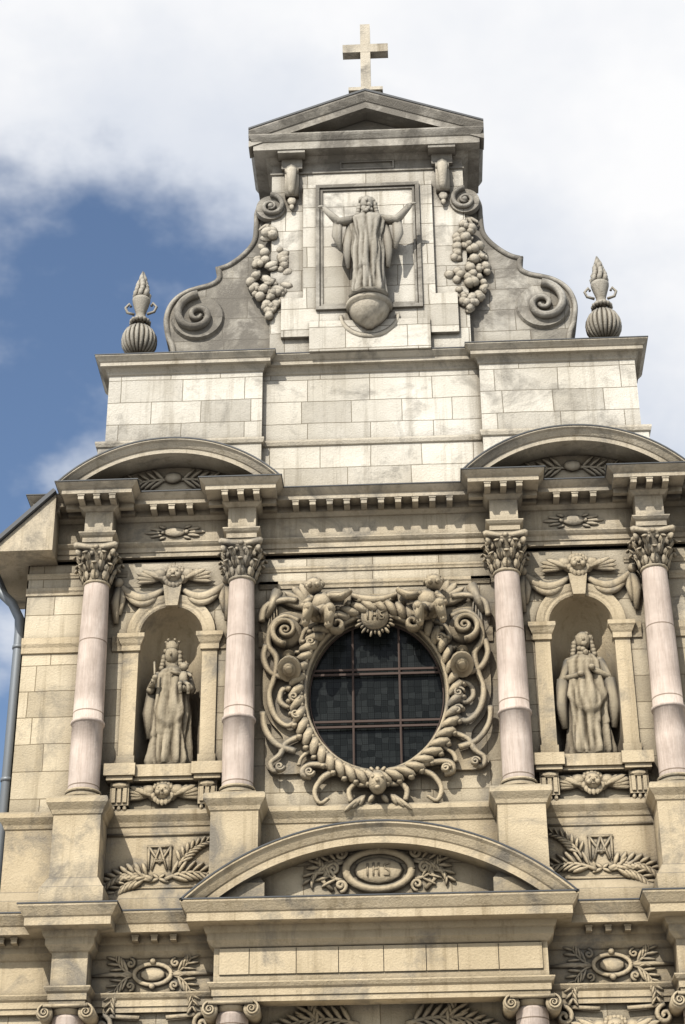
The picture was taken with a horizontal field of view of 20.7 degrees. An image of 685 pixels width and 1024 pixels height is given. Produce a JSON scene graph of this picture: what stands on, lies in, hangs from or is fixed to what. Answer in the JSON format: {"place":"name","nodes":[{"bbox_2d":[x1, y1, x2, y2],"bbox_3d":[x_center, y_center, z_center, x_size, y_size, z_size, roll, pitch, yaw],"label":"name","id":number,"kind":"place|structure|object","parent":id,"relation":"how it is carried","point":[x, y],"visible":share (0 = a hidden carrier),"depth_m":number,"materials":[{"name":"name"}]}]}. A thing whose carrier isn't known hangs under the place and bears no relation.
{"place":"outdoors","nodes":[
{"label":"outdoors","id":0,"kind":"place"},
{"bbox_2d":[0,544,684,1023],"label":"facade wall","id":1,"kind":"structure","parent":0,"point":[42,734],"depth_m":30.66,"materials":[{"name":"beige stone"}]},
{"bbox_2d":[260,594,490,778],"bbox_3d":[0.551,2.842,30.651,3.831,3.360,0.070,-2,-30,2],"label":"window backing panel","id":2,"kind":"object","parent":1,"relation":"attached to","point":[289,761],"visible":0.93,"depth_m":30.45,"materials":[{"name":"beige stone"}]},
{"bbox_2d":[134,596,623,764],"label":"niches","id":3,"kind":"object","parent":1,"relation":"in","point":[572,617],"visible":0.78,"depth_m":31.48,"materials":[{"name":"beige stone"}]},
{"bbox_2d":[0,0,684,788],"label":"sky","id":4,"kind":"structure","parent":0,"point":[124,124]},
{"bbox_3d":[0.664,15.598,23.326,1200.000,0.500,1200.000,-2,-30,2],"label":"ground","id":5,"kind":"structure","parent":0,"visible":0},
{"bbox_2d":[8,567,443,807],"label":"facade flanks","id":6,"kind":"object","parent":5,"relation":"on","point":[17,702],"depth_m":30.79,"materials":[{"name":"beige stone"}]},
{"bbox_2d":[0,494,59,608],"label":"shoulder wedge","id":7,"kind":"object","parent":6,"relation":"attached to","point":[32,540],"visible":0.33,"depth_m":31.91,"materials":[{"name":"stone"}]},
{"bbox_2d":[0,488,56,591],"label":"roof edge","id":8,"kind":"object","parent":7,"relation":"on","point":[24,517],"visible":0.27,"depth_m":31.95,"materials":[{"name":"grey"}]},
{"bbox_2d":[0,889,684,1016],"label":"entablature","id":9,"kind":"structure","parent":6,"relation":"attached to","point":[54,953],"depth_m":27.96,"materials":[{"name":"stone"}]},
{"bbox_2d":[0,781,684,911],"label":"column pedestals","id":10,"kind":"object","parent":9,"relation":"on","point":[65,848],"visible":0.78,"depth_m":29.09,"materials":[{"name":"stone"}]},
{"bbox_2d":[0,586,23,887],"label":"drain pipe","id":11,"kind":"object","parent":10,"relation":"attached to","point":[8,599],"visible":0.82,"depth_m":31.27,"materials":[{"name":"silver metal"}]},
{"bbox_2d":[58,772,684,795],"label":"column bases","id":12,"kind":"object","parent":10,"relation":"on","point":[243,787],"depth_m":29.26,"materials":[{"name":"beige stone"}]},
{"bbox_2d":[68,566,684,789],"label":"column shafts","id":13,"kind":"object","parent":10,"relation":"on","point":[514,716],"depth_m":30.18,"materials":[{"name":"beige stone"}]},
{"bbox_2d":[72,525,677,589],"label":"column capitals","id":14,"kind":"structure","parent":13,"relation":"on","point":[502,551],"depth_m":31.33,"materials":[{"name":"beige stone"}]},
{"bbox_2d":[103,583,654,785],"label":"niche surrounds","id":15,"kind":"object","parent":10,"relation":"on","point":[631,755],"depth_m":30.46,"materials":[{"name":"beige stone"}]},
{"bbox_2d":[110,573,648,810],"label":"brackets","id":16,"kind":"object","parent":15,"relation":"attached to","point":[638,786],"visible":0.8,"depth_m":29.74,"materials":[{"name":"beige stone"}]},
{"bbox_2d":[142,195,619,763],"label":"statues","id":17,"kind":"object","parent":15,"relation":"on","point":[586,699],"visible":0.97,"depth_m":30.69,"materials":[{"name":"stone"}]},
{"bbox_2d":[0,887,684,913],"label":"cornice lead flashing","id":18,"kind":"object","parent":9,"relation":"on","point":[343,895],"visible":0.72,"depth_m":27.92,"materials":[{"name":"grey metal"}]},
{"bbox_2d":[36,990,684,1023],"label":"column capitals","id":19,"kind":"object","parent":9,"relation":"attached to","point":[552,1003],"visible":0.98,"depth_m":27.56,"materials":[{"name":"stone"}]},
{"bbox_2d":[52,1005,684,1023],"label":"lower column shafts","id":20,"kind":"object","parent":19,"relation":"attached to","point":[533,1014],"depth_m":27.51,"materials":[{"name":"stone"}]},
{"bbox_2d":[219,942,542,974],"bbox_3d":[0.562,6.631,27.884,4.788,0.390,0.075,-2,-30,2],"label":"frieze panel","id":21,"kind":"object","parent":9,"relation":"attached to","point":[484,956],"depth_m":27.85,"materials":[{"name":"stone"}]},
{"bbox_2d":[21,555,684,654],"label":"string courses","id":22,"kind":"object","parent":6,"relation":"attached to","point":[51,645],"visible":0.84,"depth_m":31.61,"materials":[{"name":"stone"}]},
{"bbox_2d":[27,462,684,564],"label":"entablature","id":23,"kind":"structure","parent":6,"relation":"attached to","point":[397,519],"depth_m":31.96,"materials":[{"name":"stone"}]},
{"bbox_2d":[26,461,684,506],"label":"cornice lead flashing","id":24,"kind":"object","parent":23,"relation":"on","point":[356,484],"visible":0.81,"depth_m":31.80,"materials":[{"name":"grey metal"}]},
{"bbox_2d":[61,425,684,479],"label":"segmental pediments","id":25,"kind":"object","parent":23,"relation":"on","point":[519,450],"visible":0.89,"depth_m":32.06,"materials":[{"name":"stone"}]},
{"bbox_2d":[57,424,684,480],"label":"pediment capping","id":26,"kind":"object","parent":25,"relation":"on","point":[465,466],"visible":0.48,"depth_m":31.92,"materials":[{"name":"grey metal"}]},
{"bbox_2d":[97,360,649,485],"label":"attic walls","id":27,"kind":"structure","parent":6,"relation":"on","point":[399,404],"depth_m":33.47,"materials":[{"name":"beige stone"}]},
{"bbox_2d":[248,91,483,310],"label":"aedicule mouldings","id":28,"kind":"object","parent":27,"relation":"on","point":[365,132],"visible":0.85,"depth_m":36.15,"materials":[{"name":"beige stone"}]},
{"bbox_2d":[342,24,387,92],"bbox_3d":[0.469,-8.936,38.011,0.920,2.320,0.680,-2,-30,2],"label":"cross","id":29,"kind":"object","parent":28,"relation":"on","point":[365,51],"visible":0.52,"depth_m":38.15,"materials":[{"name":"stone"}]},
{"bbox_2d":[248,88,482,129],"bbox_3d":[0.479,-7.435,37.060,4.520,0.930,1.645,-2,-30,2],"label":"pediment roof capping","id":30,"kind":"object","parent":28,"relation":"on","point":[350,94],"depth_m":36.36,"materials":[{"name":"grey stone"}]},
{"bbox_2d":[339,291,399,337],"bbox_3d":[0.490,-3.476,34.155,0.883,0.711,0.883,24,-38,-36],"label":"globe pedestal","id":31,"kind":"object","parent":28,"relation":"attached to","point":[368,310],"visible":1,"depth_m":34.01,"materials":[{"name":"stone"}]},
{"bbox_2d":[270,169,470,352],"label":"gable wall","id":32,"kind":"structure","parent":27,"relation":"on","point":[300,323],"depth_m":34.85,"materials":[{"name":"beige stone"}]},
{"bbox_2d":[285,159,449,209],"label":"corbels","id":33,"kind":"object","parent":32,"relation":"attached to","point":[292,181],"visible":1,"depth_m":35.76,"materials":[{"name":"beige stone"}]},
{"bbox_2d":[163,189,577,351],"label":"gable wings","id":34,"kind":"object","parent":27,"relation":"on","point":[501,311],"visible":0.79,"depth_m":34.65},
{"bbox_2d":[164,185,577,350],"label":"scroll volutes","id":35,"kind":"object","parent":34,"relation":"attached to","point":[184,298],"visible":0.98,"depth_m":34.77,"materials":[{"name":"beige stone"}]},
{"bbox_2d":[121,256,621,352],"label":"urn finials","id":36,"kind":"object","parent":27,"relation":"on","point":[602,320],"visible":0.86,"depth_m":34.55,"materials":[{"name":"stone"}]},
{"bbox_2d":[95,337,651,451],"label":"attic cornice","id":37,"kind":"structure","parent":27,"relation":"attached to","point":[469,356],"depth_m":33.90,"materials":[{"name":"beige stone"}]},
{"bbox_2d":[95,336,647,386],"bbox_3d":[0.520,-2.704,34.337,9.960,0.048,1.230,-2,-30,2],"label":"cornice capping","id":38,"kind":"object","parent":37,"relation":"on","point":[431,348],"visible":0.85,"depth_m":33.87,"materials":[{"name":"grey stone"}]},
{"bbox_2d":[125,456,622,511],"bbox_3d":[0.517,-0.449,32.419,10.300,0.791,0.300,-2,-30,2],"label":"tympana","id":39,"kind":"object","parent":27,"relation":"attached to","point":[560,460],"visible":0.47,"depth_m":32.31,"materials":[{"name":"stone"}]},
{"bbox_2d":[258,573,493,811],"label":"cartouche ornaments","id":40,"kind":"object","parent":6,"relation":"attached to","point":[377,614],"visible":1,"depth_m":30.55},
{"bbox_2d":[308,622,445,723],"bbox_3d":[0.557,3.012,30.686,2.250,2.700,0.160,-2,-30,2],"label":"window surround","id":41,"kind":"object","parent":6,"relation":"attached to","point":[353,626],"visible":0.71,"depth_m":31.06,"materials":[{"name":"beige stone"}]},
{"bbox_2d":[309,624,443,764],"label":"oculus iron bars","id":42,"kind":"object","parent":41,"relation":"in","point":[399,673],"visible":0.88,"depth_m":30.72,"materials":[{"name":"brown metal"}]},
{"bbox_2d":[309,626,444,768],"bbox_3d":[0.560,3.037,30.729,2.216,2.660,0.001,-2,-30,2],"label":"window glass","id":43,"kind":"object","parent":41,"relation":"in","point":[376,697],"visible":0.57,"depth_m":30.73,"materials":[{"name":"black glass"}]},
{"bbox_2d":[263,851,495,895],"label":"pediment tympanum","id":44,"kind":"object","parent":6,"relation":"attached to","point":[467,877],"depth_m":28.47,"materials":[{"name":"stone"}]},
{"bbox_2d":[180,821,577,900],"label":"pediment","id":45,"kind":"structure","parent":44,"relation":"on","point":[266,861],"depth_m":28.35,"materials":[{"name":"stone"}]},
{"bbox_2d":[180,819,578,899],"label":"arched pediment capping","id":46,"kind":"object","parent":45,"relation":"on","point":[514,849],"depth_m":28.29,"materials":[{"name":"beige stone"}]},
{"bbox_2d":[91,215,674,1015],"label":"carved relief ornaments","id":47,"kind":"object","parent":6,"relation":"attached to","point":[379,871],"visible":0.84,"depth_m":29.45,"materials":[{"name":"stone"}]},
{"bbox_2d":[98,1002,672,1023],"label":"carved relief ornaments","id":48,"kind":"object","parent":6,"relation":"attached to","point":[446,1015],"visible":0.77,"depth_m":27.86,"materials":[{"name":"stone"}]}
]}

